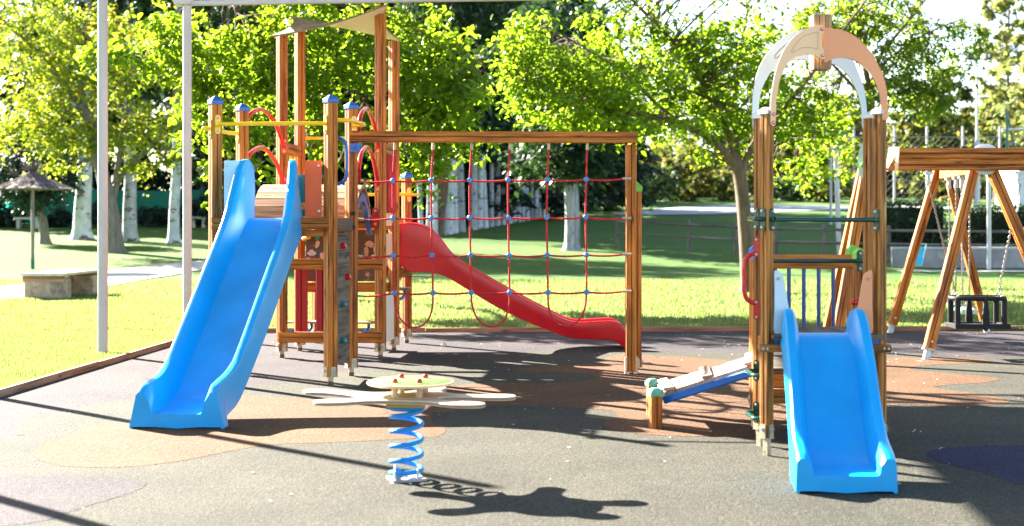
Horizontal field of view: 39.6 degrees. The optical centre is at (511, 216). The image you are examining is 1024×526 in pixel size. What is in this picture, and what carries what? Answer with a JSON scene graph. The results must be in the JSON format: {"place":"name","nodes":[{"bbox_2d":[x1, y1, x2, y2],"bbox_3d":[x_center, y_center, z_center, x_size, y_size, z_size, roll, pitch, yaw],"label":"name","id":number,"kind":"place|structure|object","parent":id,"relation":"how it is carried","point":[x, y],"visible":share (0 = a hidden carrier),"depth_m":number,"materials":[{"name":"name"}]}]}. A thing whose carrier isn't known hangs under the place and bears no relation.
{"place":"outdoors","nodes":[
{"label":"outdoors","id":0,"kind":"place"},
{"bbox_2d":[0,250,305,300],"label":"path","id":1,"kind":"structure","parent":0,"point":[143,272],"depth_m":34.66,"materials":[{"name":"concrete"}]},
{"bbox_2d":[0,277,1023,387],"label":"grass","id":2,"kind":"structure","parent":0,"point":[40,337],"depth_m":20.70,"materials":[{"name":"plant"}]},
{"bbox_2d":[21,269,97,299],"bbox_3d":[-7.823,1.177,24.799,0.730,0.455,1.940,0,0,3],"label":"stone bench","id":3,"kind":"object","parent":2,"relation":"on","point":[60,283],"visible":0.88,"depth_m":23.91,"materials":[{"name":"beige stone"}]},
{"bbox_2d":[0,198,1023,326],"bbox_3d":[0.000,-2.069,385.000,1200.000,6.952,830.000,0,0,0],"label":"lawn","id":4,"kind":"structure","parent":0,"point":[664,258],"depth_m":43.53,"materials":[{"name":"green plant"}]},
{"bbox_2d":[0,207,29,226],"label":"laurel bush","id":5,"kind":"object","parent":4,"relation":"on","point":[6,213],"visible":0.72,"depth_m":59.09,"materials":[{"name":"green plant"}]},
{"bbox_2d":[0,23,35,172],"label":"evergreen tree","id":6,"kind":"object","parent":4,"relation":"on","point":[3,95],"visible":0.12,"depth_m":64.09,"materials":[{"name":"green plant"}]},
{"bbox_2d":[14,217,38,228],"bbox_3d":[-19.882,0.266,58.501,1.079,0.465,0.400,0,0,0],"label":"stone bench","id":7,"kind":"object","parent":4,"relation":"on","point":[18,222],"visible":0.68,"depth_m":58.33,"materials":[{"name":"stone"}]},
{"bbox_2d":[0,160,75,268],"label":"thatched parasol","id":8,"kind":"object","parent":4,"relation":"on","point":[32,180],"visible":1,"depth_m":36.21,"materials":[{"name":"brown wood"}]},
{"bbox_2d":[0,140,88,243],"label":"deciduous tree","id":9,"kind":"object","parent":4,"relation":"on","point":[42,198],"visible":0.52,"depth_m":47.50,"materials":[{"name":"green plant"}]},
{"bbox_2d":[0,2,96,189],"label":"evergreen tree","id":10,"kind":"object","parent":4,"relation":"on","point":[20,83],"visible":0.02,"depth_m":64.90,"materials":[{"name":"green plant"}]},
{"bbox_2d":[46,205,72,227],"bbox_3d":[-18.950,0.051,59.560,1.714,1.073,1.453,0,0,0],"label":"laurel bush","id":11,"kind":"object","parent":4,"relation":"on","point":[60,217],"visible":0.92,"depth_m":59.28,"materials":[{"name":"green plant"}]},
{"bbox_2d":[0,0,198,239],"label":"poplar tree","id":12,"kind":"object","parent":4,"relation":"on","point":[82,228],"visible":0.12,"depth_m":49.94,"materials":[{"name":"white plant"}]},
{"bbox_2d":[0,0,207,252],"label":"leaning tree","id":13,"kind":"object","parent":4,"relation":"on","point":[124,136],"visible":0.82,"depth_m":42.54,"materials":[{"name":"green plant"}]},
{"bbox_2d":[91,200,121,226],"bbox_3d":[-17.141,-0.053,59.651,1.635,1.259,1.667,0,0,0],"label":"laurel bush","id":14,"kind":"object","parent":4,"relation":"on","point":[94,214],"visible":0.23,"depth_m":59.13,"materials":[{"name":"green plant"}]},
{"bbox_2d":[60,77,170,190],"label":"evergreen tree","id":15,"kind":"object","parent":4,"relation":"on","point":[161,184],"visible":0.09,"depth_m":63.57,"materials":[{"name":"green plant"}]},
{"bbox_2d":[2,188,257,225],"bbox_3d":[-15.615,-0.369,61.010,16.830,1.700,0.140,0,0,0],"label":"net fence","id":16,"kind":"object","parent":4,"relation":"on","point":[157,198],"visible":0.12,"depth_m":61.01,"materials":[{"name":"teal"}]},
{"bbox_2d":[30,0,236,241],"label":"poplar tree","id":17,"kind":"object","parent":4,"relation":"on","point":[129,227],"visible":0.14,"depth_m":49.03,"materials":[{"name":"white plant"}]},
{"bbox_2d":[137,205,168,226],"bbox_3d":[-15.063,0.051,59.596,1.751,1.053,1.568,0,0,-33],"label":"laurel bush","id":18,"kind":"object","parent":4,"relation":"on","point":[156,217],"visible":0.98,"depth_m":59.32,"materials":[{"name":"green plant"}]},
{"bbox_2d":[112,0,227,190],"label":"evergreen tree","id":19,"kind":"object","parent":4,"relation":"on","point":[195,174],"visible":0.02,"depth_m":64.66,"materials":[{"name":"green plant"}]},
{"bbox_2d":[179,204,201,226],"bbox_3d":[-13.539,0.028,59.675,1.471,1.132,1.362,0,0,33],"label":"laurel bush","id":20,"kind":"object","parent":4,"relation":"on","point":[181,213],"visible":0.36,"depth_m":59.30,"materials":[{"name":"green plant"}]},
{"bbox_2d":[114,0,280,242],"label":"poplar tree","id":21,"kind":"object","parent":4,"relation":"on","point":[173,235],"visible":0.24,"depth_m":48.08,"materials":[{"name":"white plant"}]},
{"bbox_2d":[192,217,205,227],"bbox_3d":[-13.022,0.239,59.203,0.563,0.465,0.400,0,0,0],"label":"stone bench","id":22,"kind":"object","parent":4,"relation":"on","point":[194,225],"visible":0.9,"depth_m":59.03,"materials":[{"name":"stone"}]},
{"bbox_2d":[192,193,207,227],"bbox_3d":[-12.818,-0.200,59.493,1.539,1.532,1.542,0,0,12],"label":"laurel bush","id":23,"kind":"object","parent":4,"relation":"on","point":[203,211],"visible":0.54,"depth_m":59.15,"materials":[{"name":"green plant"}]},
{"bbox_2d":[181,7,275,189],"bbox_3d":[-12.159,-4.900,63.980,5.470,10.653,6.336,0,0,-45],"label":"evergreen tree","id":24,"kind":"object","parent":4,"relation":"on","point":[198,185],"visible":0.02,"depth_m":62.98,"materials":[{"name":"green plant"}]},
{"bbox_2d":[197,5,323,214],"bbox_3d":[-11.110,-4.933,62.077,5.927,11.127,6.291,0,0,-37],"label":"evergreen tree","id":25,"kind":"object","parent":4,"relation":"on","point":[204,186],"visible":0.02,"depth_m":60.79,"materials":[{"name":"green plant"}]},
{"bbox_2d":[67,0,522,210],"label":"mulberry tree","id":26,"kind":"object","parent":4,"relation":"on","point":[431,102],"visible":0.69,"depth_m":21.95,"materials":[{"name":"green plant"}]},
{"bbox_2d":[255,12,374,208],"bbox_3d":[-9.060,-4.509,65.422,7.249,9.778,7.406,0,0,41],"label":"evergreen tree","id":27,"kind":"object","parent":4,"relation":"on","point":[339,174],"visible":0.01,"depth_m":64.05,"materials":[{"name":"green plant"}]},
{"bbox_2d":[98,0,546,352],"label":"shade canopy","id":28,"kind":"object","parent":4,"relation":"on","point":[187,5],"visible":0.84,"depth_m":16.21,"materials":[{"name":"metal"}]},
{"bbox_2d":[307,4,416,205],"bbox_3d":[-6.842,-6.463,63.861,6.425,14.189,6.820,0,0,35],"label":"evergreen tree","id":29,"kind":"object","parent":4,"relation":"on","point":[363,161],"visible":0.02,"depth_m":62.83,"materials":[{"name":"green plant"}]},
{"bbox_2d":[338,3,439,224],"bbox_3d":[-5.161,-5.438,58.979,5.309,12.165,6.150,0,0,-43],"label":"evergreen tree","id":30,"kind":"object","parent":4,"relation":"on","point":[369,169],"visible":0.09,"depth_m":58.25,"materials":[{"name":"green plant"}]},
{"bbox_2d":[392,2,443,223],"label":"row poplar","id":31,"kind":"object","parent":4,"relation":"on","point":[412,11],"visible":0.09,"depth_m":50.51,"materials":[{"name":"green plant"}]},
{"bbox_2d":[398,2,468,233],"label":"row poplar","id":32,"kind":"object","parent":4,"relation":"on","point":[435,214],"visible":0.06,"depth_m":52.02,"materials":[{"name":"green plant"}]},
{"bbox_2d":[396,2,471,227],"bbox_3d":[-2.828,-4.830,51.538,2.645,11.819,2.351,0,0,-44],"label":"row poplar","id":33,"kind":"object","parent":4,"relation":"on","point":[459,10],"visible":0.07,"depth_m":51.26,"materials":[{"name":"green plant"}]},
{"bbox_2d":[423,2,486,234],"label":"row poplar","id":34,"kind":"object","parent":4,"relation":"on","point":[470,19],"visible":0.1,"depth_m":52.81,"materials":[{"name":"green plant"}]},
{"bbox_2d":[401,1,515,235],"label":"brown trunk tree","id":35,"kind":"object","parent":4,"relation":"on","point":[443,193],"visible":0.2,"depth_m":52.41,"materials":[{"name":"green plant"}]},
{"bbox_2d":[414,1,503,231],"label":"row poplar","id":36,"kind":"object","parent":4,"relation":"on","point":[461,201],"visible":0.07,"depth_m":55.46,"materials":[{"name":"green plant"}]},
{"bbox_2d":[421,2,502,233],"bbox_3d":[-2.138,-4.972,53.714,4.027,11.905,3.842,1,1,-21],"label":"row poplar","id":37,"kind":"object","parent":4,"relation":"on","point":[450,210],"visible":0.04,"depth_m":53.70,"materials":[{"name":"green plant"}]},
{"bbox_2d":[441,8,492,232],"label":"row poplar","id":38,"kind":"object","parent":4,"relation":"on","point":[455,226],"visible":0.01,"depth_m":54.62,"materials":[{"name":"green plant"}]},
{"bbox_2d":[400,111,550,222],"bbox_3d":[-2.073,-5.324,61.645,7.431,11.792,7.592,0,0,5],"label":"evergreen tree","id":39,"kind":"object","parent":4,"relation":"on","point":[527,203],"visible":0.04,"depth_m":60.40,"materials":[{"name":"green plant"}]},
{"bbox_2d":[463,1,516,229],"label":"row poplar","id":40,"kind":"object","parent":4,"relation":"on","point":[474,199],"visible":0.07,"depth_m":57.06,"materials":[{"name":"green plant"}]},
{"bbox_2d":[465,1,516,227],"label":"row poplar","id":41,"kind":"object","parent":4,"relation":"on","point":[485,214],"depth_m":58.73,"materials":[{"name":"green plant"}]},
{"bbox_2d":[477,1,516,228],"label":"row poplar","id":42,"kind":"object","parent":4,"relation":"on","point":[480,203],"visible":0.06,"depth_m":57.96,"materials":[{"name":"green plant"}]},
{"bbox_2d":[485,2,517,226],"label":"row poplar","id":43,"kind":"object","parent":4,"relation":"on","point":[491,187],"visible":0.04,"depth_m":59.77,"materials":[{"name":"green plant"}]},
{"bbox_2d":[494,1,525,225],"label":"row poplar","id":44,"kind":"object","parent":4,"relation":"on","point":[497,197],"visible":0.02,"depth_m":60.81,"materials":[{"name":"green plant"}]},
{"bbox_2d":[496,1,531,224],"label":"row poplar","id":45,"kind":"object","parent":4,"relation":"on","point":[503,221],"visible":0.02,"depth_m":61.81,"materials":[{"name":"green plant"}]},
{"bbox_2d":[466,0,580,220],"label":"evergreen tree","id":46,"kind":"object","parent":4,"relation":"on","point":[557,209],"visible":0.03,"depth_m":66.03,"materials":[{"name":"green plant"}]},
{"bbox_2d":[506,1,545,223],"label":"row poplar","id":47,"kind":"object","parent":4,"relation":"on","point":[510,221],"depth_m":62.70,"materials":[{"name":"green plant"}]},
{"bbox_2d":[523,7,529,217],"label":"row poplar","id":48,"kind":"object","parent":4,"relation":"on","point":[527,214],"visible":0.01,"depth_m":66.24,"materials":[{"name":"grey plant"}]},
{"bbox_2d":[516,1,552,221],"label":"row poplar","id":49,"kind":"object","parent":4,"relation":"on","point":[519,210],"depth_m":64.34,"materials":[{"name":"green plant"}]},
{"bbox_2d":[521,1,553,220],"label":"row poplar","id":50,"kind":"object","parent":4,"relation":"on","point":[523,208],"visible":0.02,"depth_m":65.28,"materials":[{"name":"grey plant"}]},
{"bbox_2d":[530,106,544,217],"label":"row poplar","id":51,"kind":"object","parent":4,"relation":"on","point":[531,210],"visible":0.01,"depth_m":66.99,"materials":[{"name":"grey plant"}]},
{"bbox_2d":[533,0,575,217],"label":"row poplar","id":52,"kind":"object","parent":4,"relation":"on","point":[535,203],"visible":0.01,"depth_m":67.62,"materials":[{"name":"grey plant"}]},
{"bbox_2d":[466,0,652,250],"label":"grey trunk tree","id":53,"kind":"object","parent":4,"relation":"on","point":[568,162],"visible":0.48,"depth_m":43.90,"materials":[{"name":"green plant"}]},
{"bbox_2d":[529,0,590,210],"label":"evergreen tree","id":54,"kind":"object","parent":4,"relation":"on","point":[543,196],"visible":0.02,"depth_m":69.47,"materials":[{"name":"green plant"}]},
{"bbox_2d":[541,7,600,214],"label":"evergreen tree","id":55,"kind":"object","parent":4,"relation":"on","point":[591,204],"visible":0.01,"depth_m":72.65,"materials":[{"name":"green plant"}]},
{"bbox_2d":[551,0,624,212],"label":"evergreen tree","id":56,"kind":"object","parent":4,"relation":"on","point":[610,200],"visible":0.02,"depth_m":77.39,"materials":[{"name":"green plant"}]},
{"bbox_2d":[589,176,624,210],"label":"rounded bush","id":57,"kind":"object","parent":4,"relation":"on","point":[608,189],"visible":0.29,"depth_m":79.47,"materials":[{"name":"green plant"}]},
{"bbox_2d":[590,21,662,210],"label":"evergreen tree","id":58,"kind":"object","parent":4,"relation":"on","point":[645,168],"visible":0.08,"depth_m":78.36,"materials":[{"name":"green plant"}]},
{"bbox_2d":[608,151,660,195],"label":"shrub","id":59,"kind":"object","parent":4,"relation":"on","point":[656,165],"visible":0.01,"depth_m":103.70,"materials":[{"name":"green plant"}]},
{"bbox_2d":[624,57,658,163],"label":"tree","id":60,"kind":"object","parent":4,"relation":"on","point":[647,145],"visible":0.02,"depth_m":117.74,"materials":[{"name":"green plant"}]},
{"bbox_2d":[640,165,686,202],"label":"dark bush","id":61,"kind":"object","parent":4,"relation":"on","point":[669,193],"visible":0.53,"depth_m":94.94,"materials":[{"name":"green plant"}]},
{"bbox_2d":[639,40,703,194],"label":"tree","id":62,"kind":"object","parent":4,"relation":"on","point":[671,154],"visible":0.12,"depth_m":121.74,"materials":[{"name":"green plant"}]},
{"bbox_2d":[481,0,866,292],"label":"mulberry tree","id":63,"kind":"object","parent":4,"relation":"on","point":[583,94],"visible":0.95,"depth_m":25.18,"materials":[{"name":"green plant"}]},
{"bbox_2d":[659,147,716,200],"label":"sunny bush","id":64,"kind":"object","parent":4,"relation":"on","point":[683,168],"visible":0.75,"depth_m":97.41,"materials":[{"name":"green plant"}]},
{"bbox_2d":[687,74,737,197],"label":"tree","id":65,"kind":"object","parent":4,"relation":"on","point":[703,142],"visible":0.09,"depth_m":111.67,"materials":[{"name":"green plant"}]},
{"bbox_2d":[694,167,753,200],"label":"bush","id":66,"kind":"object","parent":4,"relation":"on","point":[720,192],"visible":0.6,"depth_m":99.19,"materials":[{"name":"green plant"}]},
{"bbox_2d":[465,114,1019,197],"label":"treeline","id":67,"kind":"object","parent":4,"relation":"on","point":[888,195],"visible":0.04,"depth_m":133.20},
{"bbox_2d":[726,117,781,197],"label":"tree","id":68,"kind":"object","parent":4,"relation":"on","point":[750,175],"visible":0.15,"depth_m":107.42,"materials":[{"name":"green plant"}]},
{"bbox_2d":[742,73,811,197],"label":"tree","id":69,"kind":"object","parent":4,"relation":"on","point":[780,171],"visible":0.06,"depth_m":119.53,"materials":[{"name":"green plant"}]},
{"bbox_2d":[774,175,826,201],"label":"dark shrub","id":70,"kind":"object","parent":4,"relation":"on","point":[792,195],"visible":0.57,"depth_m":97.20,"materials":[{"name":"green plant"}]},
{"bbox_2d":[776,100,829,192],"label":"tree","id":71,"kind":"object","parent":4,"relation":"on","point":[787,153],"visible":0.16,"depth_m":113.69,"materials":[{"name":"green plant"}]},
{"bbox_2d":[615,217,1016,259],"bbox_3d":[9.273,0.677,41.536,14.699,1.323,2.302,0,0,29],"label":"rail fence","id":72,"kind":"object","parent":4,"relation":"on","point":[823,229],"visible":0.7,"depth_m":40.90,"materials":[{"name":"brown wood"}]},
{"bbox_2d":[797,163,852,202],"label":"shrub","id":73,"kind":"object","parent":4,"relation":"on","point":[821,193],"visible":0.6,"depth_m":94.63,"materials":[{"name":"green plant"}]},
{"bbox_2d":[807,90,856,193],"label":"tree","id":74,"kind":"object","parent":4,"relation":"on","point":[841,164],"visible":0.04,"depth_m":123.43,"materials":[{"name":"green plant"}]},
{"bbox_2d":[833,137,841,254],"bbox_3d":[9.259,-0.767,40.500,0.284,3.897,0.148,0,0,0],"label":"grey post","id":75,"kind":"object","parent":4,"relation":"on","point":[837,203],"visible":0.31,"depth_m":40.44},
{"bbox_2d":[839,115,890,189],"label":"tree","id":76,"kind":"object","parent":4,"relation":"on","point":[857,134],"visible":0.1,"depth_m":118.08,"materials":[{"name":"green plant"}]},
{"bbox_2d":[774,0,993,185],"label":"elm tree","id":77,"kind":"object","parent":4,"relation":"on","point":[912,47],"visible":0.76,"depth_m":28.60,"materials":[{"name":"green plant"}]},
{"bbox_2d":[886,111,911,197],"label":"tree","id":78,"kind":"object","parent":4,"relation":"on","point":[890,177],"visible":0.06,"depth_m":109.76,"materials":[{"name":"green plant"}]},
{"bbox_2d":[848,198,950,254],"bbox_3d":[11.270,0.365,41.451,2.940,1.782,1.290,0,0,0],"label":"clipped hedge","id":79,"kind":"object","parent":4,"relation":"on","point":[898,216],"visible":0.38,"depth_m":41.20,"materials":[{"name":"green plant"}]},
{"bbox_2d":[886,79,954,202],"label":"tree","id":80,"kind":"object","parent":4,"relation":"on","point":[917,189],"visible":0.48,"depth_m":91.31,"materials":[{"name":"green plant"}]},
{"bbox_2d":[915,244,926,265],"bbox_3d":[10.369,0.979,36.361,0.310,0.562,0.663,0,0,38],"label":"folded lounger","id":81,"kind":"object","parent":4,"relation":"on","point":[919,260],"visible":0.37,"depth_m":36.33,"materials":[{"name":"fabric"}]},
{"bbox_2d":[830,126,1023,224],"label":"sports fence","id":82,"kind":"object","parent":4,"relation":"on","point":[962,137],"visible":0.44,"depth_m":61.98,"materials":[{"name":"metal"}]},
{"bbox_2d":[902,109,960,197],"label":"tree","id":83,"kind":"object","parent":4,"relation":"on","point":[945,189],"visible":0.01,"depth_m":107.71,"materials":[{"name":"green plant"}]},
{"bbox_2d":[925,65,978,201],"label":"tree","id":84,"kind":"object","parent":4,"relation":"on","point":[966,94],"visible":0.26,"depth_m":95.45,"materials":[{"name":"green plant"}]},
{"bbox_2d":[890,247,1023,267],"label":"wall","id":85,"kind":"structure","parent":4,"relation":"on","point":[934,257],"depth_m":36.88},
{"bbox_2d":[966,52,990,211],"bbox_3d":[18.015,-2.811,54.936,0.900,7.052,0.345,0,0,0],"label":"floodlight pole","id":86,"kind":"object","parent":4,"relation":"on","point":[987,55],"visible":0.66,"depth_m":54.94,"materials":[{"name":"grey metal"}]},
{"bbox_2d":[958,114,1003,197],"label":"tree","id":87,"kind":"object","parent":4,"relation":"on","point":[974,126],"visible":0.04,"depth_m":111.24,"materials":[{"name":"green plant"}]},
{"bbox_2d":[953,202,1023,243],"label":"clipped hedge","id":88,"kind":"object","parent":4,"relation":"on","point":[978,219],"visible":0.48,"depth_m":40.90,"materials":[{"name":"green plant"}]},
{"bbox_2d":[967,84,1021,199],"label":"tree","id":89,"kind":"object","parent":4,"relation":"on","point":[981,130],"visible":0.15,"depth_m":101.81,"materials":[{"name":"green plant"}]},
{"bbox_2d":[972,0,1023,188],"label":"tree","id":90,"kind":"object","parent":4,"relation":"on","point":[1000,55],"visible":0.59,"depth_m":87.84,"materials":[{"name":"green plant"}]},
{"bbox_2d":[995,17,1023,145],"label":"tree","id":91,"kind":"object","parent":4,"relation":"on","point":[1018,39],"visible":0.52,"depth_m":80.21,"materials":[{"name":"green plant"}]},
{"bbox_2d":[995,171,1023,211],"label":"white shed","id":92,"kind":"structure","parent":4,"relation":"on","point":[1010,179],"depth_m":41.83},
{"bbox_2d":[1002,109,1023,147],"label":"green goal frame","id":93,"kind":"object","parent":4,"relation":"on","point":[1007,122],"visible":0.52,"depth_m":57.97,"materials":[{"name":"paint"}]},
{"bbox_2d":[1004,100,1023,147],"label":"tree","id":94,"kind":"object","parent":4,"relation":"on","point":[1014,109],"visible":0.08,"depth_m":113.94,"materials":[{"name":"green plant"}]},
{"bbox_2d":[0,331,1023,440],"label":"rubber ground","id":95,"kind":"structure","parent":0,"point":[122,380],"depth_m":14.58,"materials":[{"name":"rubber"}]},
{"bbox_2d":[129,3,642,428],"bbox_3d":[-0.677,-0.357,12.537,3.784,3.548,6.443,0,0,0],"label":"climbing frame","id":96,"kind":"object","parent":95,"relation":"on","point":[256,245],"visible":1,"depth_m":12.43,"materials":[{"name":"brown wood"}]},
{"bbox_2d":[0,349,1023,525],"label":"rubber patch","id":97,"kind":"object","parent":95,"relation":"on","point":[489,466],"visible":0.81,"depth_m":7.74,"materials":[{"name":"rubber"}]},
{"bbox_2d":[0,473,145,525],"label":"rubber patch","id":98,"kind":"object","parent":97,"relation":"on","point":[22,501],"visible":1,"depth_m":7.14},
{"bbox_2d":[32,396,445,466],"bbox_3d":[-1.651,1.392,9.480,2.446,0.001,3.182,0,0,0],"label":"rubber patch","id":99,"kind":"object","parent":97,"relation":"on","point":[283,420],"visible":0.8,"depth_m":9.08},
{"bbox_2d":[303,373,515,482],"bbox_3d":[-0.558,1.118,7.518,1.160,0.550,0.786,0,0,0],"label":"spring rocker","id":100,"kind":"object","parent":97,"relation":"on","point":[430,390],"visible":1,"depth_m":7.44,"materials":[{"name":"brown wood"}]},
{"bbox_2d":[424,354,1009,436],"bbox_3d":[1.763,1.392,11.789,4.424,0.001,5.721,0,0,16],"label":"rubber patch","id":101,"kind":"object","parent":97,"relation":"on","point":[720,411],"visible":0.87,"depth_m":11.12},
{"bbox_2d":[645,14,897,493],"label":"slide tower","id":102,"kind":"structure","parent":97,"relation":"on","point":[832,381],"depth_m":8.25,"materials":[{"name":"plastic"}]},
{"bbox_2d":[0,326,1023,396],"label":"timber edging","id":103,"kind":"object","parent":95,"relation":"on","point":[24,385],"visible":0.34,"depth_m":17.12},
{"bbox_2d":[5,332,1019,507],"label":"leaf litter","id":104,"kind":"object","parent":95,"relation":"on","point":[608,395],"visible":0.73,"depth_m":13.11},
{"bbox_2d":[823,143,1023,359],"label":"swing set","id":105,"kind":"object","parent":95,"relation":"on","point":[950,166],"visible":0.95,"depth_m":14.07,"materials":[{"name":"brown wood"}]},
{"bbox_2d":[926,445,1023,484],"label":"rubber patch","id":106,"kind":"object","parent":95,"relation":"on","point":[1005,462],"visible":1,"depth_m":8.18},
{"bbox_2d":[0,0,1023,194],"label":"sky","id":107,"kind":"structure","parent":0,"point":[947,11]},
{"bbox_2d":[613,205,992,214],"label":"path","id":108,"kind":"structure","parent":0,"point":[717,209],"depth_m":79.96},
{"bbox_2d":[896,270,1023,271],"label":"pavement","id":109,"kind":"structure","parent":0,"point":[977,270],"depth_m":35.89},
{"bbox_2d":[987,176,990,269],"bbox_3d":[12.141,0.164,36.200,0.109,2.447,0.109,0,0,0],"label":"grey post","id":110,"kind":"object","parent":109,"relation":"on","point":[988,225],"visible":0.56,"depth_m":36.16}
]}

